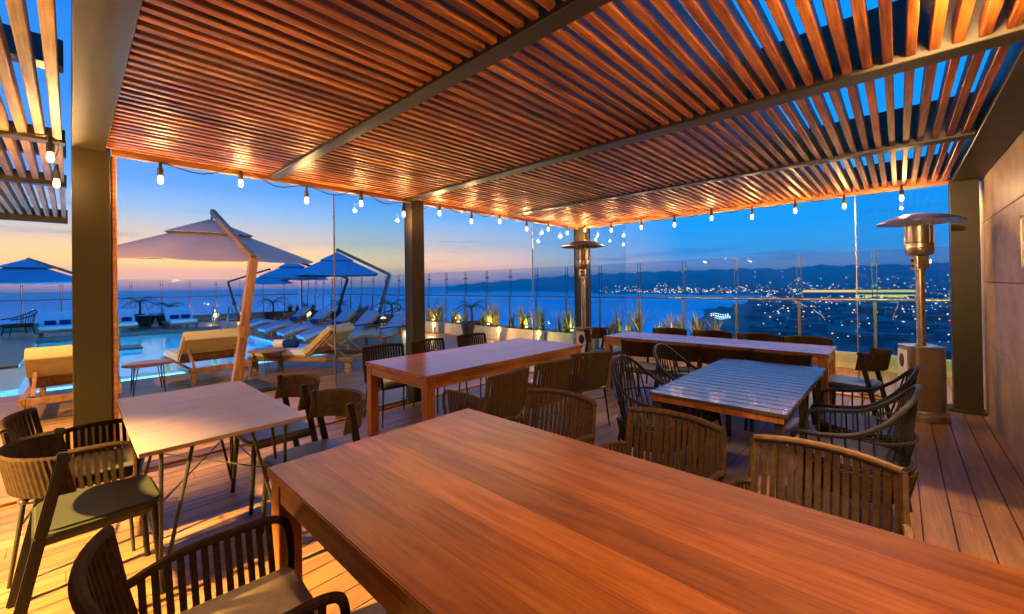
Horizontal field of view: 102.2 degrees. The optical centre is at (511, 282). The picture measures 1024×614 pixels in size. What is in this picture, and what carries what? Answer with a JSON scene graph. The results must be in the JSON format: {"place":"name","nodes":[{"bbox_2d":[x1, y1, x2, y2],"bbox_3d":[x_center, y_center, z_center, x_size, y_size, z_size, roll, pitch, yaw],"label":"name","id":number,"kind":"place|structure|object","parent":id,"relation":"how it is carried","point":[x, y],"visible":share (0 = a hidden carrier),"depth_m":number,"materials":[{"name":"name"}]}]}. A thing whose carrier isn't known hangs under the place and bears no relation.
{"place":"outdoors","nodes":[
{"label":"outdoors","id":0,"kind":"place"},
{"bbox_2d":[0,332,270,375],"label":"pool water","id":1,"kind":"structure","parent":0,"point":[167,340],"depth_m":12.10,"materials":[{"name":"liquid"}]},
{"bbox_2d":[282,301,318,319],"bbox_3d":[-10.217,1.298,19.887,0.778,0.956,1.726,-1,-1,43],"label":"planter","id":2,"kind":"object","parent":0,"point":[313,311],"visible":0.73,"depth_m":19.74,"materials":[{"name":"plant"}]},
{"bbox_2d":[0,287,901,335],"bbox_3d":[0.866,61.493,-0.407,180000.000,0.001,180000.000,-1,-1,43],"label":"sea","id":3,"kind":"structure","parent":0,"point":[207,305],"depth_m":1585.33,"materials":[{"name":"liquid"}]},
{"bbox_2d":[0,332,958,584],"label":"terrace slab","id":4,"kind":"structure","parent":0,"point":[12,380],"depth_m":8.44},
{"bbox_2d":[0,338,319,396],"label":"pool basin","id":5,"kind":"object","parent":4,"relation":"in","point":[124,373],"visible":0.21,"depth_m":14.01,"materials":[{"name":"liquid"}]},
{"bbox_2d":[35,362,266,392],"bbox_3d":[-8.975,2.464,5.618,1.846,1.080,11.912,-1,-1,43],"label":"pool shelf","id":6,"kind":"object","parent":5,"relation":"in","point":[66,387],"depth_m":8.29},
{"bbox_2d":[18,328,327,366],"bbox_3d":[-9.287,1.722,10.969,9.600,0.044,4.795,-1,-1,43],"label":"pool coping","id":7,"kind":"object","parent":4,"relation":"on","point":[251,336],"visible":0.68,"depth_m":12.21,"materials":[{"name":"stone"}]},
{"bbox_2d":[0,0,990,292],"label":"sky","id":8,"kind":"structure","parent":0,"point":[456,249],"materials":[{"name":"blue"}]},
{"bbox_2d":[0,317,1023,613],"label":"deck","id":9,"kind":"structure","parent":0,"point":[978,467],"depth_m":3.16,"materials":[{"name":"wood"}]},
{"bbox_2d":[0,309,37,335],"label":"lounge chair","id":10,"kind":"object","parent":9,"relation":"on","point":[18,325],"visible":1,"depth_m":14.50,"materials":[{"name":"black metal"}]},
{"bbox_2d":[0,0,67,223],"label":"pergola","id":11,"kind":"object","parent":9,"relation":"on","point":[25,47],"visible":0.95,"depth_m":2.73,"materials":[{"name":"brown wood"}]},
{"bbox_2d":[0,133,60,187],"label":"festoon lights","id":12,"kind":"object","parent":11,"relation":"hanging from","point":[51,157],"visible":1,"depth_m":2.88,"materials":[{"name":"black glass"}]},
{"bbox_2d":[36,311,71,337],"bbox_3d":[-15.212,1.393,13.829,1.950,0.826,0.860,-1,-1,43],"label":"sun lounger","id":13,"kind":"object","parent":9,"relation":"on","point":[57,316],"visible":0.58,"depth_m":13.79,"materials":[{"name":"white fabric"}]},
{"bbox_2d":[44,320,55,324],"bbox_3d":[-15.343,1.332,13.732,0.159,0.153,0.260,-1,-1,43],"label":"rolled towel","id":14,"kind":"object","parent":13,"relation":"on","point":[52,322],"visible":0.99,"depth_m":13.70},
{"bbox_2d":[17,342,121,421],"bbox_3d":[-5.955,1.209,5.649,0.860,0.826,1.950,0,-1,-45],"label":"sun lounger","id":15,"kind":"object","parent":9,"relation":"on","point":[48,366],"visible":0.47,"depth_m":5.09,"materials":[{"name":"fabric"}]},
{"bbox_2d":[0,258,142,350],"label":"parasol","id":16,"kind":"object","parent":9,"relation":"on","point":[29,271],"visible":0.76,"depth_m":9.07,"materials":[{"name":"blue fabric"}]},
{"bbox_2d":[0,407,144,588],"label":"rope armchair","id":17,"kind":"object","parent":9,"relation":"on","point":[90,464],"visible":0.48,"depth_m":2.35,"materials":[{"name":"brown wood"}]},
{"bbox_2d":[0,427,165,613],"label":"armchair","id":18,"kind":"object","parent":9,"relation":"on","point":[36,467],"visible":0.98,"depth_m":1.91,"materials":[{"name":"wicker"}]},
{"bbox_2d":[36,326,219,342],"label":"pool edge kerb","id":19,"kind":"structure","parent":9,"relation":"on","point":[69,338],"depth_m":14.28,"materials":[{"name":"stone"}]},
{"bbox_2d":[118,309,138,330],"bbox_3d":[-14.101,1.384,14.871,1.950,0.826,0.860,-1,-1,43],"label":"sofa","id":20,"kind":"object","parent":9,"relation":"on","point":[127,324],"visible":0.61,"depth_m":15.03,"materials":[{"name":"white fabric"}]},
{"bbox_2d":[120,296,160,326],"bbox_3d":[-15.772,1.200,17.376,1.376,1.275,1.519,-1,0,-21],"label":"potted palm","id":21,"kind":"object","parent":9,"relation":"on","point":[142,321],"visible":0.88,"depth_m":17.29,"materials":[{"name":"black plant"}]},
{"bbox_2d":[121,359,172,396],"bbox_3d":[-5.378,1.403,6.108,0.580,0.442,0.580,-1,-1,43],"label":"side table","id":22,"kind":"object","parent":9,"relation":"on","point":[133,366],"visible":0.99,"depth_m":6.08,"materials":[{"name":"brown wood"}]},
{"bbox_2d":[137,314,162,327],"bbox_3d":[-14.543,1.550,16.627,0.800,0.530,0.800,-1,-1,43],"label":"poolside table","id":23,"kind":"object","parent":9,"relation":"on","point":[149,315],"visible":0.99,"depth_m":16.60,"materials":[{"name":"blue metal"}]},
{"bbox_2d":[0,280,299,331],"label":"balustrade","id":24,"kind":"object","parent":9,"relation":"on","point":[198,317],"visible":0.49,"depth_m":19.97,"materials":[{"name":"metal"}]},
{"bbox_2d":[149,302,182,325],"bbox_3d":[-14.948,1.334,17.992,1.384,0.991,1.391,-1,-1,43],"label":"potted palm","id":25,"kind":"object","parent":9,"relation":"on","point":[160,318],"visible":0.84,"depth_m":17.65,"materials":[{"name":"black plant"}]},
{"bbox_2d":[162,307,198,328],"bbox_3d":[-12.880,1.375,16.029,1.950,0.826,0.860,-1,-1,43],"label":"sofa","id":26,"kind":"object","parent":9,"relation":"on","point":[179,311],"visible":0.96,"depth_m":15.97,"materials":[{"name":"white fabric"}]},
{"bbox_2d":[161,328,251,385],"bbox_3d":[-5.432,1.212,7.306,1.950,0.826,0.860,-1,0,40],"label":"sun lounger","id":27,"kind":"object","parent":9,"relation":"on","point":[204,345],"visible":0.9,"depth_m":6.93,"materials":[{"name":"yellow fabric"}]},
{"bbox_2d":[67,515,350,613],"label":"rope armchair","id":28,"kind":"object","parent":9,"relation":"on","point":[99,582],"visible":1,"depth_m":1.33,"materials":[{"name":"wood"}]},
{"bbox_2d":[115,381,306,594],"bbox_3d":[-1.972,1.171,2.647,1.410,0.752,0.740,-1,-1,43],"label":"cafe table","id":29,"kind":"object","parent":9,"relation":"on","point":[161,423],"visible":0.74,"depth_m":2.43,"materials":[{"name":"laminate"}]},
{"bbox_2d":[117,209,312,391],"bbox_3d":[-5.348,0.120,7.523,4.591,3.001,3.521,-1,-1,43],"label":"parasol","id":30,"kind":"object","parent":9,"relation":"on","point":[218,238],"visible":0.93,"depth_m":6.77,"materials":[{"name":"fabric"}]},
{"bbox_2d":[212,306,236,328],"bbox_3d":[-10.903,1.578,15.687,1.344,1.360,0.544,-1,-1,43],"label":"pool handrail","id":31,"kind":"object","parent":9,"relation":"on","point":[215,308],"visible":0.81,"depth_m":15.88,"materials":[{"name":"metal"}]},
{"bbox_2d":[227,268,293,320],"bbox_3d":[-12.467,0.542,20.532,2.850,2.532,2.051,-1,0,-27],"label":"parasol","id":32,"kind":"object","parent":9,"relation":"on","point":[267,281],"visible":0.52,"depth_m":19.85,"materials":[{"name":"fabric"}]},
{"bbox_2d":[248,347,285,375],"bbox_3d":[-4.298,1.396,7.262,0.580,0.442,0.580,-1,0,20],"label":"side table","id":33,"kind":"object","parent":9,"relation":"on","point":[263,351],"visible":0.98,"depth_m":7.16,"materials":[{"name":"brown wood"}]},
{"bbox_2d":[257,297,288,319],"bbox_3d":[-10.833,1.218,18.757,1.523,1.119,1.401,-1,0,13],"label":"potted palm","id":34,"kind":"object","parent":9,"relation":"on","point":[270,315],"visible":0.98,"depth_m":18.60,"materials":[{"name":"green plant"}]},
{"bbox_2d":[231,374,319,514],"bbox_3d":[-1.735,1.143,3.098,0.520,0.811,0.540,-1,-1,43],"label":"side chair","id":35,"kind":"object","parent":9,"relation":"on","point":[302,386],"visible":0.65,"depth_m":3.03,"materials":[{"name":"brown wood"}]},
{"bbox_2d":[249,306,311,333],"bbox_3d":[-8.227,1.294,14.527,2.039,0.837,0.830,0,-1,-43],"label":"chaise longue","id":36,"kind":"object","parent":9,"relation":"on","point":[301,312],"visible":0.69,"depth_m":14.51,"materials":[{"name":"white fabric"}]},
{"bbox_2d":[257,308,332,338],"bbox_3d":[-6.845,1.266,13.151,0.830,0.837,2.039,-1,-1,44],"label":"chaise longue","id":37,"kind":"object","parent":9,"relation":"on","point":[322,314],"visible":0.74,"depth_m":12.87,"materials":[{"name":"fabric"}]},
{"bbox_2d":[256,263,348,320],"bbox_3d":[-9.049,0.349,18.244,3.680,2.790,2.475,-1,0,-35],"label":"parasol","id":38,"kind":"object","parent":9,"relation":"on","point":[285,271],"visible":0.75,"depth_m":17.43,"materials":[{"name":"blue fabric"}]},
{"bbox_2d":[279,278,327,305],"bbox_3d":[-10.897,0.493,21.426,2.494,2.596,2.494,-1,0,-24],"label":"parasol","id":39,"kind":"object","parent":9,"relation":"on","point":[301,284],"visible":0.14,"depth_m":21.40,"materials":[{"name":"fabric"}]},
{"bbox_2d":[247,322,368,372],"bbox_3d":[-3.756,1.192,7.773,1.950,0.826,0.860,-1,0,5],"label":"sun lounger","id":40,"kind":"object","parent":9,"relation":"on","point":[322,342],"visible":0.89,"depth_m":7.40,"materials":[{"name":"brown wood"}]},
{"bbox_2d":[272,339,287,346],"bbox_3d":[-4.332,1.137,7.761,0.260,0.153,0.159,-1,0,5],"label":"rolled towel","id":41,"kind":"object","parent":40,"relation":"on","point":[277,343],"visible":0.66,"depth_m":7.70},
{"bbox_2d":[282,340,299,347],"bbox_3d":[-4.118,1.134,7.697,0.260,0.153,0.159,-1,0,5],"label":"rolled towel","id":42,"kind":"object","parent":40,"relation":"on","point":[290,343],"visible":0.99,"depth_m":7.63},
{"bbox_2d":[261,388,365,533],"bbox_3d":[-1.206,1.132,2.590,0.520,0.811,0.540,-1,-1,41],"label":"side chair","id":43,"kind":"object","parent":9,"relation":"on","point":[348,404],"visible":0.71,"depth_m":2.72,"materials":[{"name":"brown wood"}]},
{"bbox_2d":[276,309,356,339],"bbox_3d":[-5.663,1.242,12.072,2.039,0.837,0.830,0,-1,-43],"label":"chaise longue","id":44,"kind":"object","parent":9,"relation":"on","point":[346,315],"visible":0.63,"depth_m":11.75,"materials":[{"name":"white fabric"}]},
{"bbox_2d":[296,310,380,343],"bbox_3d":[-4.650,1.222,11.179,2.039,0.837,0.830,0,-1,-44],"label":"chaise longue","id":45,"kind":"object","parent":9,"relation":"on","point":[368,318],"visible":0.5,"depth_m":11.26,"materials":[{"name":"white fabric"}]},
{"bbox_2d":[325,300,354,319],"bbox_3d":[-7.680,1.248,18.358,1.358,0.964,1.434,-1,-1,43],"label":"potted palm","id":46,"kind":"object","parent":9,"relation":"on","point":[337,312],"visible":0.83,"depth_m":18.24,"materials":[{"name":"green plant"}]},
{"bbox_2d":[292,248,390,315],"bbox_3d":[-6.707,0.154,16.768,3.660,3.095,2.970,-1,0,-22],"label":"parasol","id":47,"kind":"object","parent":9,"relation":"on","point":[345,266],"visible":0.83,"depth_m":15.95,"materials":[{"name":"blue fabric"}]},
{"bbox_2d":[349,304,368,321],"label":"lounge chair","id":48,"kind":"object","parent":9,"relation":"on","point":[356,318],"visible":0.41,"depth_m":14.96,"materials":[{"name":"grey fabric"}]},
{"bbox_2d":[353,303,379,324],"bbox_3d":[-6.085,1.217,17.180,0.712,0.965,1.640,0,-1,-42],"label":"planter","id":49,"kind":"object","parent":9,"relation":"on","point":[359,314],"visible":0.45,"depth_m":17.12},
{"bbox_2d":[336,311,405,349],"bbox_3d":[-3.516,1.201,10.489,0.830,0.837,2.039,-1,-1,44],"label":"chaise longue","id":50,"kind":"object","parent":9,"relation":"on","point":[394,326],"visible":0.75,"depth_m":10.53,"materials":[{"name":"beige fabric"}]},
{"bbox_2d":[376,305,400,329],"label":"lounge chair","id":51,"kind":"object","parent":9,"relation":"on","point":[384,321],"visible":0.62,"depth_m":14.12,"materials":[{"name":"black metal"}]},
{"bbox_2d":[374,299,404,323],"bbox_3d":[-4.564,1.149,15.774,1.462,1.040,1.336,-1,0,20],"label":"potted palm","id":52,"kind":"object","parent":9,"relation":"on","point":[391,305],"visible":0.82,"depth_m":15.71,"materials":[{"name":"green plant"}]},
{"bbox_2d":[362,343,421,427],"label":"rope armchair","id":53,"kind":"object","parent":9,"relation":"on","point":[385,384],"visible":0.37,"depth_m":4.80,"materials":[{"name":"wood"}]},
{"bbox_2d":[411,338,467,413],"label":"rope armchair","id":54,"kind":"object","parent":9,"relation":"on","point":[419,346],"visible":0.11,"depth_m":5.38,"materials":[{"name":"black metal"}]},
{"bbox_2d":[425,299,454,332],"bbox_3d":[-2.493,1.038,13.897,1.107,1.178,1.371,-1,0,-16],"label":"planter","id":55,"kind":"object","parent":9,"relation":"on","point":[436,314],"visible":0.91,"depth_m":13.72,"materials":[{"name":"concrete"}]},
{"bbox_2d":[444,306,473,334],"bbox_3d":[-1.637,1.166,12.984,1.036,0.886,0.773,-1,-1,43],"label":"planter","id":56,"kind":"object","parent":9,"relation":"on","point":[453,327],"visible":0.8,"depth_m":12.93,"materials":[{"name":"concrete"}]},
{"bbox_2d":[448,300,490,336],"bbox_3d":[-1.274,1.066,12.548,1.322,1.070,1.292,-1,0,7],"label":"potted palm","id":57,"kind":"object","parent":9,"relation":"on","point":[467,327],"visible":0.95,"depth_m":12.31,"materials":[{"name":"green plant"}]},
{"bbox_2d":[457,333,486,397],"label":"rope armchair","id":58,"kind":"object","parent":9,"relation":"on","point":[463,340],"visible":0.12,"depth_m":5.96,"materials":[{"name":"fabric"}]},
{"bbox_2d":[365,338,582,436],"bbox_3d":[-0.295,1.160,4.666,1.060,0.750,2.340,-1,-1,43],"label":"dining table","id":59,"kind":"object","parent":9,"relation":"on","point":[428,373],"visible":0.81,"depth_m":4.14,"materials":[{"name":"brown wood"}]},
{"bbox_2d":[442,366,529,417],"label":"rope armchair","id":60,"kind":"object","parent":9,"relation":"on","point":[508,400],"visible":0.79,"depth_m":3.31,"materials":[{"name":"brown wicker"}]},
{"bbox_2d":[473,299,505,338],"bbox_3d":[-0.636,1.014,12.100,1.102,1.151,0.758,-1,-1,43],"label":"planter","id":61,"kind":"object","parent":9,"relation":"on","point":[490,331],"visible":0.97,"depth_m":11.89,"materials":[{"name":"concrete"}]},
{"bbox_2d":[496,327,500,340],"bbox_3d":[-0.355,1.384,11.228,0.132,0.391,0.132,-1,-1,43],"label":"deck lamp","id":62,"kind":"object","parent":9,"relation":"on","point":[498,329],"visible":1,"depth_m":11.19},
{"bbox_2d":[0,0,1023,506],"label":"pergola","id":63,"kind":"object","parent":9,"relation":"on","point":[576,116],"visible":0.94,"depth_m":2.70,"materials":[{"name":"brown metal"}]},
{"bbox_2d":[157,161,567,234],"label":"festoon lights","id":64,"kind":"object","parent":63,"relation":"hanging from","point":[160,173],"visible":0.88,"depth_m":4.40,"materials":[{"name":"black glass"}]},
{"bbox_2d":[333,192,407,418],"bbox_3d":[-1.689,0.254,5.011,0.028,2.563,0.932,-1,-1,43],"label":"glass panel","id":65,"kind":"object","parent":63,"relation":"on","point":[390,403],"visible":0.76,"depth_m":4.67,"materials":[{"name":"glass"}]},
{"bbox_2d":[531,223,534,368],"bbox_3d":[0.818,0.236,7.691,0.028,2.563,1.332,-1,-1,43],"label":"post","id":66,"kind":"object","parent":63,"relation":"on","point":[532,282],"visible":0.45,"depth_m":7.21,"materials":[{"name":"metal"}]},
{"bbox_2d":[587,229,589,326],"bbox_3d":[1.800,0.223,7.849,0.802,2.563,0.028,-1,-1,43],"label":"post","id":67,"kind":"object","parent":63,"relation":"on","point":[588,289],"visible":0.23,"depth_m":8.12,"materials":[{"name":"metal"}]},
{"bbox_2d":[584,185,903,231],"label":"festoon lights","id":68,"kind":"object","parent":63,"relation":"hanging from","point":[901,194],"visible":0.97,"depth_m":5.94,"materials":[{"name":"black glass"}]},
{"bbox_2d":[501,304,551,340],"bbox_3d":[0.402,1.029,11.070,1.532,1.078,0.664,-1,-1,43],"label":"planter","id":69,"kind":"object","parent":9,"relation":"on","point":[511,331],"visible":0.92,"depth_m":10.99,"materials":[{"name":"concrete"}]},
{"bbox_2d":[504,357,572,438],"bbox_3d":[0.245,1.114,3.966,0.584,0.820,0.577,0,-1,-44],"label":"rope armchair","id":70,"kind":"object","parent":9,"relation":"on","point":[556,374],"visible":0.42,"depth_m":3.75,"materials":[{"name":"brown wicker"}]},
{"bbox_2d":[503,388,596,444],"bbox_3d":[0.165,1.105,2.460,0.584,0.820,0.577,-1,0,40],"label":"rope armchair","id":71,"kind":"object","parent":9,"relation":"on","point":[583,421],"visible":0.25,"depth_m":2.64,"materials":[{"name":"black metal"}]},
{"bbox_2d":[547,300,597,347],"bbox_3d":[1.546,0.974,10.092,1.341,1.142,1.038,-1,-1,43],"label":"planter","id":72,"kind":"object","parent":9,"relation":"on","point":[564,335],"visible":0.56,"depth_m":10.10,"materials":[{"name":"concrete"}]},
{"bbox_2d":[544,350,609,425],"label":"rope armchair","id":73,"kind":"object","parent":9,"relation":"on","point":[593,372],"visible":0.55,"depth_m":4.22,"materials":[{"name":"black metal"}]},
{"bbox_2d":[561,240,604,373],"bbox_3d":[1.179,0.416,6.814,0.714,2.225,0.714,-1,0,23],"label":"patio heater","id":74,"kind":"object","parent":9,"relation":"on","point":[581,247],"visible":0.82,"depth_m":6.74,"materials":[{"name":"metal"}]},
{"bbox_2d":[576,331,585,352],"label":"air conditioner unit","id":75,"kind":"structure","parent":74,"relation":"in","point":[580,336],"depth_m":6.65,"materials":[{"name":"white metal"}]},
{"bbox_2d":[584,327,624,375],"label":"side chair","id":76,"kind":"object","parent":9,"relation":"on","point":[599,332],"visible":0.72,"depth_m":6.63,"materials":[{"name":"wicker"}]},
{"bbox_2d":[302,251,951,377],"bbox_3d":[-1.572,0.615,13.970,28.600,2.000,0.350,-1,-1,43],"label":"balustrade","id":77,"kind":"object","parent":9,"relation":"on","point":[845,359],"visible":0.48,"depth_m":8.19,"materials":[{"name":"glass"}]},
{"bbox_2d":[599,297,656,349],"bbox_3d":[2.547,0.908,9.045,1.288,1.232,0.990,-1,-1,43],"label":"planter","id":78,"kind":"object","parent":9,"relation":"on","point":[637,320],"visible":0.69,"depth_m":9.08,"materials":[{"name":"plant"}]},
{"bbox_2d":[618,338,669,405],"bbox_3d":[1.653,1.108,5.155,0.520,0.811,0.540,-1,-1,45],"label":"side chair","id":79,"kind":"object","parent":9,"relation":"on","point":[637,349],"visible":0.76,"depth_m":5.00,"materials":[{"name":"wood"}]},
{"bbox_2d":[267,408,1023,613],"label":"dining table","id":80,"kind":"object","parent":9,"relation":"on","point":[467,511],"visible":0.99,"depth_m":1.23,"materials":[{"name":"brown wood"}]},
{"bbox_2d":[610,355,701,466],"bbox_3d":[1.091,1.051,3.217,0.582,0.915,0.619,-1,-1,43],"label":"wire armchair","id":81,"kind":"object","parent":9,"relation":"on","point":[621,418],"visible":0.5,"depth_m":3.22,"materials":[{"name":"black metal"}]},
{"bbox_2d":[597,406,726,482],"bbox_3d":[0.685,1.095,2.001,0.577,0.820,0.584,0,-1,-44],"label":"rope armchair","id":82,"kind":"object","parent":9,"relation":"on","point":[719,465],"visible":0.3,"depth_m":2.16,"materials":[{"name":"brown wicker"}]},
{"bbox_2d":[646,327,687,383],"bbox_3d":[2.349,1.106,6.234,0.520,0.811,0.540,-1,-1,43],"label":"side chair","id":83,"kind":"object","parent":9,"relation":"on","point":[674,331],"visible":0.28,"depth_m":6.41,"materials":[{"name":"wood"}]},
{"bbox_2d":[653,312,688,328],"bbox_3d":[3.233,1.003,8.461,0.829,1.015,0.668,-1,-1,43],"label":"plant","id":84,"kind":"object","parent":9,"relation":"on","point":[671,324],"visible":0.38,"depth_m":8.37,"materials":[{"name":"plant"}]},
{"bbox_2d":[657,341,702,387],"bbox_3d":[1.995,1.101,4.834,0.540,0.811,0.520,0,-1,-43],"label":"side chair","id":85,"kind":"object","parent":9,"relation":"on","point":[690,353],"visible":0.39,"depth_m":4.61,"materials":[{"name":"wicker"}]},
{"bbox_2d":[653,343,721,442],"bbox_3d":[1.643,1.047,3.851,0.582,0.915,0.619,-1,-1,43],"label":"wire armchair","id":86,"kind":"object","parent":9,"relation":"on","point":[711,415],"visible":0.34,"depth_m":3.85,"materials":[{"name":"black metal"}]},
{"bbox_2d":[669,310,721,335],"bbox_3d":[3.678,1.003,8.148,0.899,0.998,1.135,-1,0,-20],"label":"grass plant","id":87,"kind":"object","parent":9,"relation":"on","point":[697,326],"visible":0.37,"depth_m":8.03,"materials":[{"name":"plant"}]},
{"bbox_2d":[688,330,731,366],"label":"side chair","id":88,"kind":"object","parent":9,"relation":"on","point":[714,333],"visible":0.35,"depth_m":6.02,"materials":[{"name":"wood"}]},
{"bbox_2d":[603,331,836,413],"bbox_3d":[2.532,1.125,5.369,2.610,0.750,0.730,-1,-1,43],"label":"dining table","id":89,"kind":"object","parent":9,"relation":"on","point":[823,356],"visible":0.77,"depth_m":4.99,"materials":[{"name":"brown wood"}]},
{"bbox_2d":[699,345,751,430],"bbox_3d":[2.348,1.094,4.504,0.520,0.811,0.540,-1,-1,42],"label":"side chair","id":90,"kind":"object","parent":9,"relation":"on","point":[710,355],"visible":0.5,"depth_m":4.30,"materials":[{"name":"wood"}]},
{"bbox_2d":[649,358,825,500],"bbox_3d":[1.829,1.121,3.212,0.810,0.750,1.686,-1,-1,43],"label":"slatted table","id":91,"kind":"object","parent":9,"relation":"on","point":[776,393],"visible":0.88,"depth_m":2.92,"materials":[{"name":"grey wood"}]},
{"bbox_2d":[737,333,781,341],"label":"side chair","id":92,"kind":"object","parent":9,"relation":"on","point":[762,337],"visible":0.29,"depth_m":5.61,"materials":[{"name":"wood"}]},
{"bbox_2d":[750,349,815,431],"bbox_3d":[2.725,1.087,4.151,0.540,0.811,0.520,0,-1,-43],"label":"side chair","id":93,"kind":"object","parent":9,"relation":"on","point":[783,359],"visible":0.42,"depth_m":3.96,"materials":[{"name":"wood"}]},
{"bbox_2d":[782,335,832,367],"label":"side chair","id":94,"kind":"object","parent":9,"relation":"on","point":[812,340],"visible":0.34,"depth_m":5.24,"materials":[{"name":"wood"}]},
{"bbox_2d":[725,433,914,538],"bbox_3d":[1.117,1.086,1.555,0.577,0.820,0.583,0,-1,-43],"label":"rope armchair","id":95,"kind":"object","parent":9,"relation":"on","point":[901,507],"visible":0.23,"depth_m":1.70,"materials":[{"name":"brown wood"}]},
{"bbox_2d":[790,384,922,526],"bbox_3d":[2.066,1.032,2.483,0.582,0.915,0.619,-1,-1,43],"label":"wire armchair","id":96,"kind":"object","parent":9,"relation":"on","point":[907,411],"visible":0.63,"depth_m":2.32,"materials":[{"name":"black metal"}]},
{"bbox_2d":[828,347,891,418],"bbox_3d":[3.530,1.076,4.230,0.520,0.811,0.540,-1,0,-39],"label":"side chair","id":97,"kind":"object","parent":9,"relation":"on","point":[877,360],"visible":0.83,"depth_m":4.03,"materials":[{"name":"wood"}]},
{"bbox_2d":[810,365,919,511],"bbox_3d":[2.558,1.029,2.995,0.582,0.915,0.619,-1,-1,43],"label":"wire armchair","id":98,"kind":"object","parent":9,"relation":"on","point":[912,373],"visible":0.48,"depth_m":2.93,"materials":[{"name":"black metal"}]},
{"bbox_2d":[854,197,951,405],"bbox_3d":[4.768,0.163,5.072,0.832,2.563,0.028,-1,-1,43],"label":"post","id":99,"kind":"object","parent":9,"relation":"on","point":[879,396],"visible":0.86,"depth_m":5.34,"materials":[{"name":"metal"}]},
{"bbox_2d":[875,212,966,423],"bbox_3d":[4.454,0.355,4.504,0.714,2.225,0.714,-1,0,19],"label":"patio heater","id":100,"kind":"object","parent":9,"relation":"on","point":[929,360],"visible":0.91,"depth_m":4.41,"materials":[{"name":"metal"}]},
{"bbox_2d":[898,348,906,387],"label":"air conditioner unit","id":101,"kind":"structure","parent":100,"relation":"in","point":[902,353],"depth_m":4.55,"materials":[{"name":"white metal"}]},
{"bbox_2d":[979,129,1023,466],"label":"panel wall","id":102,"kind":"structure","parent":9,"relation":"on","point":[1001,190],"depth_m":3.75,"materials":[{"name":"wood"}]},
{"bbox_2d":[1020,214,1023,267],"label":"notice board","id":103,"kind":"object","parent":102,"relation":"attached to","point":[1022,237],"visible":1,"depth_m":3.12,"materials":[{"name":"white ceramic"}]},
{"bbox_2d":[447,262,950,358],"bbox_3d":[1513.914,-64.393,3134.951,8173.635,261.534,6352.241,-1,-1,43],"label":"hills","id":104,"kind":"structure","parent":0,"point":[758,277],"depth_m":3128.32,"materials":[{"name":"blue"}]},
{"bbox_2d":[570,275,949,334],"bbox_3d":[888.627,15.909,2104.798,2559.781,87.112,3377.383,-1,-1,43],"label":"city lights","id":105,"kind":"object","parent":104,"relation":"on","point":[770,305],"visible":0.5,"depth_m":1327.89},
{"bbox_2d":[591,276,950,358],"bbox_3d":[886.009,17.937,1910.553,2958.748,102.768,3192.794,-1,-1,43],"label":"distant city","id":106,"kind":"object","parent":104,"relation":"on","point":[887,330],"visible":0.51,"depth_m":642.78},
{"bbox_2d":[605,276,948,341],"bbox_3d":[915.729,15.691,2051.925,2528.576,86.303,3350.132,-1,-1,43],"label":"city lights","id":107,"kind":"object","parent":104,"relation":"on","point":[787,296],"visible":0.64,"depth_m":2112.98},
{"bbox_2d":[802,288,926,297],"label":"stadium","id":108,"kind":"object","parent":104,"relation":"on","point":[867,293],"visible":0.73,"depth_m":1391.46,"materials":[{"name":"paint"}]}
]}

